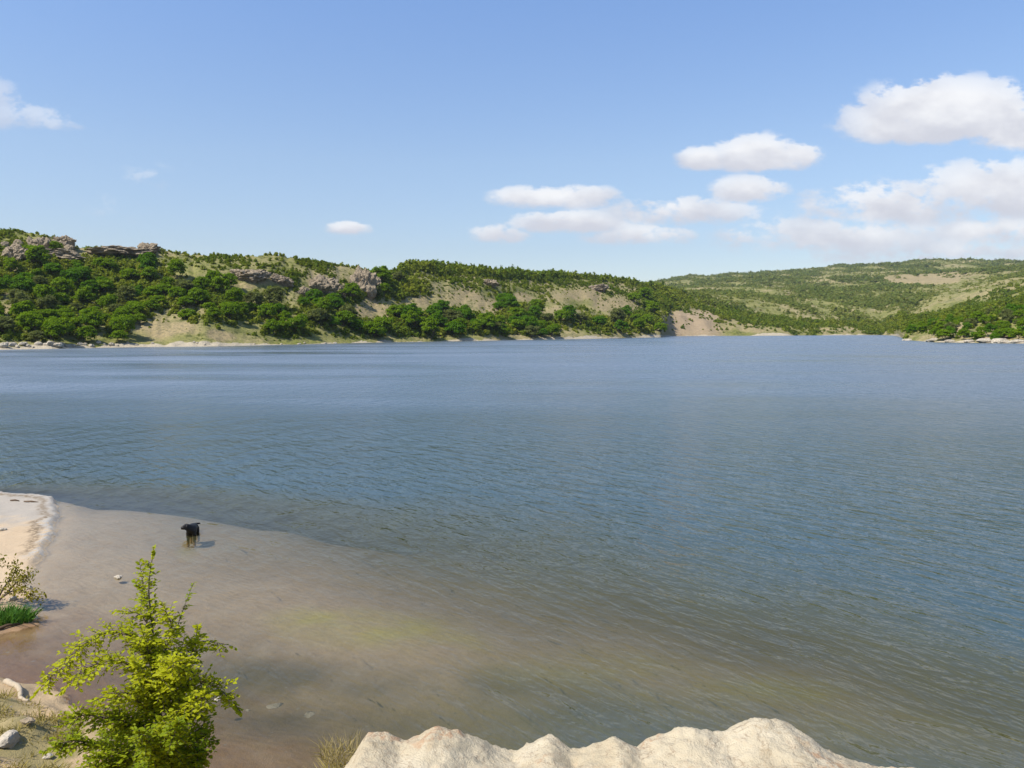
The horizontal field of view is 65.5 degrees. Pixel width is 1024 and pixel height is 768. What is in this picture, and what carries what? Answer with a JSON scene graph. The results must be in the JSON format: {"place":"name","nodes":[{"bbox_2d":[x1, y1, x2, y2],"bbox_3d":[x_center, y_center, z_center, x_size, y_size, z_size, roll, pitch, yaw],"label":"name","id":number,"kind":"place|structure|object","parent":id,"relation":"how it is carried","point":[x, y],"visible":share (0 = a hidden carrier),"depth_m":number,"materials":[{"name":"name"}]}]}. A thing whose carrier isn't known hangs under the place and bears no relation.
{"place":"outdoors","nodes":[
{"label":"outdoors","id":0,"kind":"place"},
{"bbox_2d":[0,686,84,767],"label":"bank grass","id":1,"kind":"structure","parent":0,"point":[42,718],"depth_m":10.75,"materials":[{"name":"green plant"}]},
{"bbox_2d":[0,490,634,767],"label":"beach","id":2,"kind":"structure","parent":0,"point":[340,643],"depth_m":15.87,"materials":[{"name":"beige sand"}]},
{"bbox_2d":[0,729,20,748],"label":"stone","id":3,"kind":"object","parent":2,"relation":"on","point":[9,739],"visible":0.94,"depth_m":10.07,"materials":[{"name":"stone"}]},
{"bbox_2d":[3,678,29,701],"bbox_3d":[-7.314,4.556,11.803,0.960,0.155,0.142,3,5,41],"label":"driftwood","id":4,"kind":"object","parent":2,"relation":"on","point":[12,683],"visible":0.95,"depth_m":11.86,"materials":[{"name":"white wood"}]},
{"bbox_2d":[0,600,45,625],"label":"grass tuft","id":5,"kind":"object","parent":2,"relation":"on","point":[14,614],"visible":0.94,"depth_m":15.16,"materials":[{"name":"green plant"}]},
{"bbox_2d":[0,553,46,605],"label":"beach shrub","id":6,"kind":"object","parent":2,"relation":"on","point":[19,579],"visible":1,"depth_m":16.06,"materials":[{"name":"green plant"}]},
{"bbox_2d":[29,544,243,767],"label":"young tree","id":7,"kind":"object","parent":2,"relation":"on","point":[158,739],"visible":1,"depth_m":5.46,"materials":[{"name":"green plant"}]},
{"bbox_2d":[181,523,199,547],"bbox_3d":[-8.808,4.095,21.845,0.370,0.677,0.829,-1,4,-12],"label":"dog","id":8,"kind":"object","parent":2,"relation":"on","point":[191,529],"visible":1,"depth_m":21.64},
{"bbox_2d":[313,750,351,767],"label":"grass tuft","id":9,"kind":"object","parent":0,"point":[327,765],"visible":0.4,"depth_m":3.77,"materials":[{"name":"yellow plant"}]},
{"bbox_2d":[0,335,1023,767],"bbox_3d":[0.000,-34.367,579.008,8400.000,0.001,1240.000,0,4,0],"label":"water","id":10,"kind":"structure","parent":0,"point":[818,539],"depth_m":27.34,"materials":[{"name":"blue liquid"}]},
{"bbox_2d":[0,231,1023,349],"bbox_3d":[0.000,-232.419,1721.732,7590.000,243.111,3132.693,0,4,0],"label":"hills","id":11,"kind":"structure","parent":0,"point":[173,332],"depth_m":425.38,"materials":[{"name":"green plant"}]},
{"bbox_2d":[0,316,16,331],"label":"broadleaf tree","id":12,"kind":"object","parent":11,"relation":"on","point":[5,322],"visible":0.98,"depth_m":227.52,"materials":[{"name":"green plant"}]},
{"bbox_2d":[3,257,21,271],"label":"broadleaf tree","id":13,"kind":"object","parent":11,"relation":"on","point":[12,263],"visible":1,"depth_m":282.76,"materials":[{"name":"green plant"}]},
{"bbox_2d":[2,242,28,260],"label":"rock outcrop","id":14,"kind":"object","parent":11,"relation":"on","point":[16,251],"visible":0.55,"depth_m":290.78,"materials":[{"name":"grey stone"}]},
{"bbox_2d":[7,275,35,290],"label":"broadleaf tree","id":15,"kind":"object","parent":11,"relation":"on","point":[21,282],"visible":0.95,"depth_m":263.16,"materials":[{"name":"green plant"}]},
{"bbox_2d":[8,291,34,304],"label":"broadleaf tree","id":16,"kind":"object","parent":11,"relation":"on","point":[20,296],"visible":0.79,"depth_m":250.70,"materials":[{"name":"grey plant"}]},
{"bbox_2d":[8,300,39,314],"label":"broadleaf tree","id":17,"kind":"object","parent":11,"relation":"on","point":[24,305],"visible":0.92,"depth_m":241.62,"materials":[{"name":"green plant"}]},
{"bbox_2d":[14,312,42,330],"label":"broadleaf tree","id":18,"kind":"object","parent":11,"relation":"on","point":[25,318],"visible":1,"depth_m":231.71,"materials":[{"name":"green plant"}]},
{"bbox_2d":[27,330,45,340],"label":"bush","id":19,"kind":"object","parent":11,"relation":"on","point":[35,334],"visible":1,"depth_m":228.29,"materials":[{"name":"green plant"}]},
{"bbox_2d":[24,244,51,263],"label":"broadleaf tree","id":20,"kind":"object","parent":11,"relation":"on","point":[36,252],"visible":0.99,"depth_m":290.01,"materials":[{"name":"green plant"}]},
{"bbox_2d":[28,237,53,248],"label":"rock outcrop","id":21,"kind":"object","parent":11,"relation":"on","point":[37,241],"visible":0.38,"depth_m":304.81,"materials":[{"name":"grey stone"}]},
{"bbox_2d":[31,284,57,296],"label":"broadleaf tree","id":22,"kind":"object","parent":11,"relation":"on","point":[43,290],"visible":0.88,"depth_m":263.45,"materials":[{"name":"green plant"}]},
{"bbox_2d":[38,309,57,316],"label":"broadleaf tree","id":23,"kind":"object","parent":11,"relation":"on","point":[48,312],"visible":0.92,"depth_m":247.51,"materials":[{"name":"green plant"}]},
{"bbox_2d":[35,294,61,308],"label":"broadleaf tree","id":24,"kind":"object","parent":11,"relation":"on","point":[50,299],"visible":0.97,"depth_m":253.82,"materials":[{"name":"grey plant"}]},
{"bbox_2d":[42,262,63,273],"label":"broadleaf tree","id":25,"kind":"object","parent":11,"relation":"on","point":[54,267],"visible":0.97,"depth_m":288.21,"materials":[{"name":"green plant"}]},
{"bbox_2d":[43,320,65,341],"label":"broadleaf tree","id":26,"kind":"object","parent":11,"relation":"on","point":[53,327],"visible":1,"depth_m":230.27,"materials":[{"name":"green plant"}]},
{"bbox_2d":[41,316,75,335],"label":"broadleaf tree","id":27,"kind":"object","parent":11,"relation":"on","point":[65,321],"visible":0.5,"depth_m":238.73,"materials":[{"name":"green plant"}]},
{"bbox_2d":[55,292,69,302],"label":"broadleaf tree","id":28,"kind":"object","parent":11,"relation":"on","point":[63,297],"visible":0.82,"depth_m":268.82,"materials":[{"name":"green plant"}]},
{"bbox_2d":[50,276,75,290],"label":"broadleaf tree","id":29,"kind":"object","parent":11,"relation":"on","point":[60,283],"visible":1,"depth_m":277.01,"materials":[{"name":"green plant"}]},
{"bbox_2d":[44,248,84,260],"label":"rock outcrop","id":30,"kind":"object","parent":11,"relation":"on","point":[63,253],"visible":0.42,"depth_m":304.97,"materials":[{"name":"grey stone"}]},
{"bbox_2d":[52,235,76,249],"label":"rock outcrop","id":31,"kind":"object","parent":11,"relation":"on","point":[65,240],"visible":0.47,"depth_m":327.53,"materials":[{"name":"grey stone"}]},
{"bbox_2d":[60,269,80,281],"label":"broadleaf tree","id":32,"kind":"object","parent":11,"relation":"on","point":[71,274],"visible":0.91,"depth_m":284.80,"materials":[{"name":"green plant"}]},
{"bbox_2d":[72,266,91,279],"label":"broadleaf tree","id":33,"kind":"object","parent":11,"relation":"on","point":[84,271],"visible":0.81,"depth_m":294.07,"materials":[{"name":"green plant"}]},
{"bbox_2d":[71,285,96,302],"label":"broadleaf tree","id":34,"kind":"object","parent":11,"relation":"on","point":[84,292],"visible":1,"depth_m":275.33,"materials":[{"name":"green plant"}]},
{"bbox_2d":[74,325,97,342],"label":"broadleaf tree","id":35,"kind":"object","parent":11,"relation":"on","point":[88,330],"visible":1,"depth_m":240.54,"materials":[{"name":"green plant"}]},
{"bbox_2d":[71,306,103,325],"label":"broadleaf tree","id":36,"kind":"object","parent":11,"relation":"on","point":[92,316],"visible":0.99,"depth_m":248.83,"materials":[{"name":"green plant"}]},
{"bbox_2d":[79,279,99,293],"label":"broadleaf tree","id":37,"kind":"object","parent":11,"relation":"on","point":[94,285],"visible":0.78,"depth_m":283.95,"materials":[{"name":"green plant"}]},
{"bbox_2d":[90,257,118,266],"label":"broadleaf tree","id":38,"kind":"object","parent":11,"relation":"on","point":[100,261],"visible":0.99,"depth_m":309.31,"materials":[{"name":"green plant"}]},
{"bbox_2d":[97,279,114,291],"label":"broadleaf tree","id":39,"kind":"object","parent":11,"relation":"on","point":[105,283],"visible":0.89,"depth_m":289.24,"materials":[{"name":"green plant"}]},
{"bbox_2d":[96,294,117,305],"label":"broadleaf tree","id":40,"kind":"object","parent":11,"relation":"on","point":[109,299],"visible":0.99,"depth_m":274.19,"materials":[{"name":"green plant"}]},
{"bbox_2d":[108,330,128,341],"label":"broadleaf tree","id":41,"kind":"object","parent":11,"relation":"on","point":[117,334],"visible":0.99,"depth_m":246.76,"materials":[{"name":"green plant"}]},
{"bbox_2d":[111,308,130,316],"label":"broadleaf tree","id":42,"kind":"object","parent":11,"relation":"on","point":[117,312],"visible":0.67,"depth_m":261.02,"materials":[{"name":"green plant"}]},
{"bbox_2d":[85,245,157,256],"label":"rock outcrop","id":43,"kind":"object","parent":11,"relation":"on","point":[114,249],"visible":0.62,"depth_m":330.13,"materials":[{"name":"grey stone"}]},
{"bbox_2d":[109,314,136,330],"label":"broadleaf tree","id":44,"kind":"object","parent":11,"relation":"on","point":[124,322],"visible":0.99,"depth_m":251.84,"materials":[{"name":"green plant"}]},
{"bbox_2d":[114,285,137,300],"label":"broadleaf tree","id":45,"kind":"object","parent":11,"relation":"on","point":[125,292],"visible":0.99,"depth_m":281.98,"materials":[{"name":"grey plant"}]},
{"bbox_2d":[119,268,139,278],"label":"broadleaf tree","id":46,"kind":"object","parent":11,"relation":"on","point":[128,272],"visible":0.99,"depth_m":306.57,"materials":[{"name":"green plant"}]},
{"bbox_2d":[128,302,145,314],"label":"broadleaf tree","id":47,"kind":"object","parent":11,"relation":"on","point":[136,307],"visible":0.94,"depth_m":271.55,"materials":[{"name":"green plant"}]},
{"bbox_2d":[136,252,157,261],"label":"broadleaf tree","id":48,"kind":"object","parent":11,"relation":"on","point":[151,256],"visible":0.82,"depth_m":323.94,"materials":[{"name":"green plant"}]},
{"bbox_2d":[137,258,157,268],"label":"broadleaf tree","id":49,"kind":"object","parent":11,"relation":"on","point":[145,262],"visible":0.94,"depth_m":312.48,"materials":[{"name":"green plant"}]},
{"bbox_2d":[137,242,160,250],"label":"rock outcrop","id":50,"kind":"object","parent":11,"relation":"on","point":[152,246],"visible":0.44,"depth_m":343.70,"materials":[{"name":"grey stone"}]},
{"bbox_2d":[140,266,158,277],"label":"broadleaf tree","id":51,"kind":"object","parent":11,"relation":"on","point":[150,271],"visible":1,"depth_m":308.16,"materials":[{"name":"green plant"}]},
{"bbox_2d":[141,299,160,311],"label":"broadleaf tree","id":52,"kind":"object","parent":11,"relation":"on","point":[151,303],"visible":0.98,"depth_m":281.24,"materials":[{"name":"green plant"}]},
{"bbox_2d":[143,286,162,295],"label":"broadleaf tree","id":53,"kind":"object","parent":11,"relation":"on","point":[152,290],"visible":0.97,"depth_m":293.87,"materials":[{"name":"green plant"}]},
{"bbox_2d":[166,258,187,278],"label":"broadleaf tree","id":54,"kind":"object","parent":11,"relation":"on","point":[174,265],"visible":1,"depth_m":313.37,"materials":[{"name":"green plant"}]},
{"bbox_2d":[167,286,187,296],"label":"broadleaf tree","id":55,"kind":"object","parent":11,"relation":"on","point":[176,291],"visible":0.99,"depth_m":291.89,"materials":[{"name":"green plant"}]},
{"bbox_2d":[177,296,195,307],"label":"broadleaf tree","id":56,"kind":"object","parent":11,"relation":"on","point":[186,299],"visible":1,"depth_m":288.36,"materials":[{"name":"green plant"}]},
{"bbox_2d":[177,308,196,318],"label":"broadleaf tree","id":57,"kind":"object","parent":11,"relation":"on","point":[185,312],"visible":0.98,"depth_m":276.11,"materials":[{"name":"green plant"}]},
{"bbox_2d":[188,287,210,304],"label":"broadleaf tree","id":58,"kind":"object","parent":11,"relation":"on","point":[197,293],"visible":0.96,"depth_m":291.29,"materials":[{"name":"green plant"}]},
{"bbox_2d":[191,276,210,289],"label":"broadleaf tree","id":59,"kind":"object","parent":11,"relation":"on","point":[200,282],"visible":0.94,"depth_m":302.83,"materials":[{"name":"green plant"}]},
{"bbox_2d":[205,270,222,284],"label":"broadleaf tree","id":60,"kind":"object","parent":11,"relation":"on","point":[210,275],"visible":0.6,"depth_m":311.14,"materials":[{"name":"green plant"}]},
{"bbox_2d":[206,306,224,316],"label":"broadleaf tree","id":61,"kind":"object","parent":11,"relation":"on","point":[212,311],"visible":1,"depth_m":278.44,"materials":[{"name":"green plant"}]},
{"bbox_2d":[210,276,230,291],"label":"broadleaf tree","id":62,"kind":"object","parent":11,"relation":"on","point":[218,282],"visible":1,"depth_m":308.12,"materials":[{"name":"green plant"}]},
{"bbox_2d":[222,272,237,284],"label":"broadleaf tree","id":63,"kind":"object","parent":11,"relation":"on","point":[231,277],"visible":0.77,"depth_m":317.94,"materials":[{"name":"green plant"}]},
{"bbox_2d":[221,301,241,319],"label":"broadleaf tree","id":64,"kind":"object","parent":11,"relation":"on","point":[229,308],"visible":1,"depth_m":285.99,"materials":[{"name":"green plant"}]},
{"bbox_2d":[224,287,246,300],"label":"broadleaf tree","id":65,"kind":"object","parent":11,"relation":"on","point":[236,294],"visible":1,"depth_m":301.70,"materials":[{"name":"green plant"}]},
{"bbox_2d":[229,269,271,282],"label":"rock outcrop","id":66,"kind":"object","parent":11,"relation":"on","point":[252,275],"visible":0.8,"depth_m":329.89,"materials":[{"name":"grey stone"}]},
{"bbox_2d":[242,291,264,302],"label":"broadleaf tree","id":67,"kind":"object","parent":11,"relation":"on","point":[257,296],"visible":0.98,"depth_m":309.66,"materials":[{"name":"green plant"}]},
{"bbox_2d":[257,303,277,316],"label":"broadleaf tree","id":68,"kind":"object","parent":11,"relation":"on","point":[267,309],"visible":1,"depth_m":302.18,"materials":[{"name":"green plant"}]},
{"bbox_2d":[261,318,278,329],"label":"broadleaf tree","id":69,"kind":"object","parent":11,"relation":"on","point":[272,323],"visible":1,"depth_m":290.04,"materials":[{"name":"green plant"}]},
{"bbox_2d":[263,286,284,303],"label":"broadleaf tree","id":70,"kind":"object","parent":11,"relation":"on","point":[277,292],"visible":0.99,"depth_m":317.38,"materials":[{"name":"green plant"}]},
{"bbox_2d":[270,273,293,286],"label":"rock outcrop","id":71,"kind":"object","parent":11,"relation":"on","point":[281,280],"visible":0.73,"depth_m":341.06,"materials":[{"name":"grey stone"}]},
{"bbox_2d":[287,315,308,328],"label":"broadleaf tree","id":72,"kind":"object","parent":11,"relation":"on","point":[299,321],"visible":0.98,"depth_m":299.80,"materials":[{"name":"green plant"}]},
{"bbox_2d":[305,289,323,298],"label":"broadleaf tree","id":73,"kind":"object","parent":11,"relation":"on","point":[313,293],"visible":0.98,"depth_m":340.31,"materials":[{"name":"green plant"}]},
{"bbox_2d":[306,308,332,323],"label":"broadleaf tree","id":74,"kind":"object","parent":11,"relation":"on","point":[320,314],"visible":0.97,"depth_m":316.03,"materials":[{"name":"green plant"}]},
{"bbox_2d":[314,295,332,309],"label":"broadleaf tree","id":75,"kind":"object","parent":11,"relation":"on","point":[325,303],"visible":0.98,"depth_m":329.71,"materials":[{"name":"green plant"}]},
{"bbox_2d":[309,274,340,294],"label":"rock outcrop","id":76,"kind":"object","parent":11,"relation":"on","point":[324,284],"visible":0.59,"depth_m":354.70,"materials":[{"name":"grey stone"}]},
{"bbox_2d":[329,296,344,307],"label":"broadleaf tree","id":77,"kind":"object","parent":11,"relation":"on","point":[336,302],"visible":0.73,"depth_m":340.37,"materials":[{"name":"green plant"}]},
{"bbox_2d":[335,310,355,325],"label":"broadleaf tree","id":78,"kind":"object","parent":11,"relation":"on","point":[346,316],"visible":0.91,"depth_m":328.44,"materials":[{"name":"green plant"}]},
{"bbox_2d":[338,282,360,294],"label":"broadleaf tree","id":79,"kind":"object","parent":11,"relation":"on","point":[354,286],"visible":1,"depth_m":363.44,"materials":[{"name":"green plant"}]},
{"bbox_2d":[349,265,377,299],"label":"rock outcrop","id":80,"kind":"object","parent":11,"relation":"on","point":[365,279],"visible":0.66,"depth_m":379.36,"materials":[{"name":"grey stone"}]},
{"bbox_2d":[362,321,386,337],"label":"broadleaf tree","id":81,"kind":"object","parent":11,"relation":"on","point":[374,327],"visible":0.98,"depth_m":334.77,"materials":[{"name":"green plant"}]},
{"bbox_2d":[370,266,392,279],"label":"broadleaf tree","id":82,"kind":"object","parent":11,"relation":"on","point":[381,273],"visible":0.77,"depth_m":395.50,"materials":[{"name":"green plant"}]},
{"bbox_2d":[373,316,394,326],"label":"broadleaf tree","id":83,"kind":"object","parent":11,"relation":"on","point":[384,320],"visible":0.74,"depth_m":343.71,"materials":[{"name":"green plant"}]},
{"bbox_2d":[385,305,402,315],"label":"broadleaf tree","id":84,"kind":"object","parent":11,"relation":"on","point":[395,309],"visible":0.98,"depth_m":367.77,"materials":[{"name":"green plant"}]},
{"bbox_2d":[401,310,420,328],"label":"broadleaf tree","id":85,"kind":"object","parent":11,"relation":"on","point":[409,316],"visible":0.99,"depth_m":357.73,"materials":[{"name":"green plant"}]},
{"bbox_2d":[401,303,421,314],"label":"broadleaf tree","id":86,"kind":"object","parent":11,"relation":"on","point":[408,307],"visible":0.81,"depth_m":366.80,"materials":[{"name":"green plant"}]},
{"bbox_2d":[420,317,439,339],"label":"broadleaf tree","id":87,"kind":"object","parent":11,"relation":"on","point":[429,323],"visible":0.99,"depth_m":356.90,"materials":[{"name":"green plant"}]},
{"bbox_2d":[426,304,442,313],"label":"broadleaf tree","id":88,"kind":"object","parent":11,"relation":"on","point":[430,309],"visible":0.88,"depth_m":389.86,"materials":[{"name":"green plant"}]},
{"bbox_2d":[430,311,447,324],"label":"broadleaf tree","id":89,"kind":"object","parent":11,"relation":"on","point":[442,319],"visible":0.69,"depth_m":374.76,"materials":[{"name":"green plant"}]},
{"bbox_2d":[442,309,464,319],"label":"broadleaf tree","id":90,"kind":"object","parent":11,"relation":"on","point":[450,314],"visible":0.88,"depth_m":391.07,"materials":[{"name":"green plant"}]},
{"bbox_2d":[443,321,466,335],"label":"broadleaf tree","id":91,"kind":"object","parent":11,"relation":"on","point":[454,325],"visible":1,"depth_m":371.30,"materials":[{"name":"green plant"}]},
{"bbox_2d":[477,312,497,329],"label":"broadleaf tree","id":92,"kind":"object","parent":11,"relation":"on","point":[488,318],"visible":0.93,"depth_m":393.61,"materials":[{"name":"green plant"}]},
{"bbox_2d":[499,296,520,306],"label":"broadleaf tree","id":93,"kind":"object","parent":11,"relation":"on","point":[508,300],"visible":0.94,"depth_m":458.11,"materials":[{"name":"green plant"}]},
{"bbox_2d":[0,227,1023,340],"bbox_3d":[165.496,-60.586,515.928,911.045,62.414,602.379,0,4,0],"label":"scrub","id":94,"kind":"object","parent":11,"relation":"on","point":[668,298],"visible":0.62,"depth_m":418.74,"materials":[{"name":"green plant"}]},
{"bbox_2d":[519,315,538,326],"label":"broadleaf tree","id":95,"kind":"object","parent":11,"relation":"on","point":[530,319],"visible":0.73,"depth_m":427.92,"materials":[{"name":"green plant"}]},
{"bbox_2d":[524,325,540,335],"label":"broadleaf tree","id":96,"kind":"object","parent":11,"relation":"on","point":[529,328],"visible":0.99,"depth_m":419.14,"materials":[{"name":"green plant"}]},
{"bbox_2d":[525,305,541,316],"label":"broadleaf tree","id":97,"kind":"object","parent":11,"relation":"on","point":[534,310],"visible":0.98,"depth_m":450.67,"materials":[{"name":"green plant"}]},
{"bbox_2d":[554,309,569,319],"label":"broadleaf tree","id":98,"kind":"object","parent":11,"relation":"on","point":[562,314],"visible":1,"depth_m":465.43,"materials":[{"name":"green plant"}]},
{"bbox_2d":[609,308,626,321],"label":"broadleaf tree","id":99,"kind":"object","parent":11,"relation":"on","point":[616,313],"visible":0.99,"depth_m":522.25,"materials":[{"name":"green plant"}]},
{"bbox_2d":[646,257,1023,323],"bbox_3d":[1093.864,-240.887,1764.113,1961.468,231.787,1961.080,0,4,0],"label":"woodland","id":100,"kind":"object","parent":11,"relation":"on","point":[820,291],"visible":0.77,"depth_m":1298.62,"materials":[{"name":"green plant"}]},
{"bbox_2d":[0,0,1023,281],"label":"sky","id":101,"kind":"structure","parent":0,"point":[644,140],"materials":[{"name":"blue"}]},
{"bbox_2d":[344,717,912,767],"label":"rock","id":102,"kind":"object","parent":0,"point":[754,742],"depth_m":3.56,"materials":[{"name":"beige stone"}]},
{"bbox_2d":[306,725,361,766],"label":"grass tuft","id":103,"kind":"object","parent":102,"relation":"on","point":[326,751],"visible":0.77,"depth_m":3.79,"materials":[{"name":"yellow plant"}]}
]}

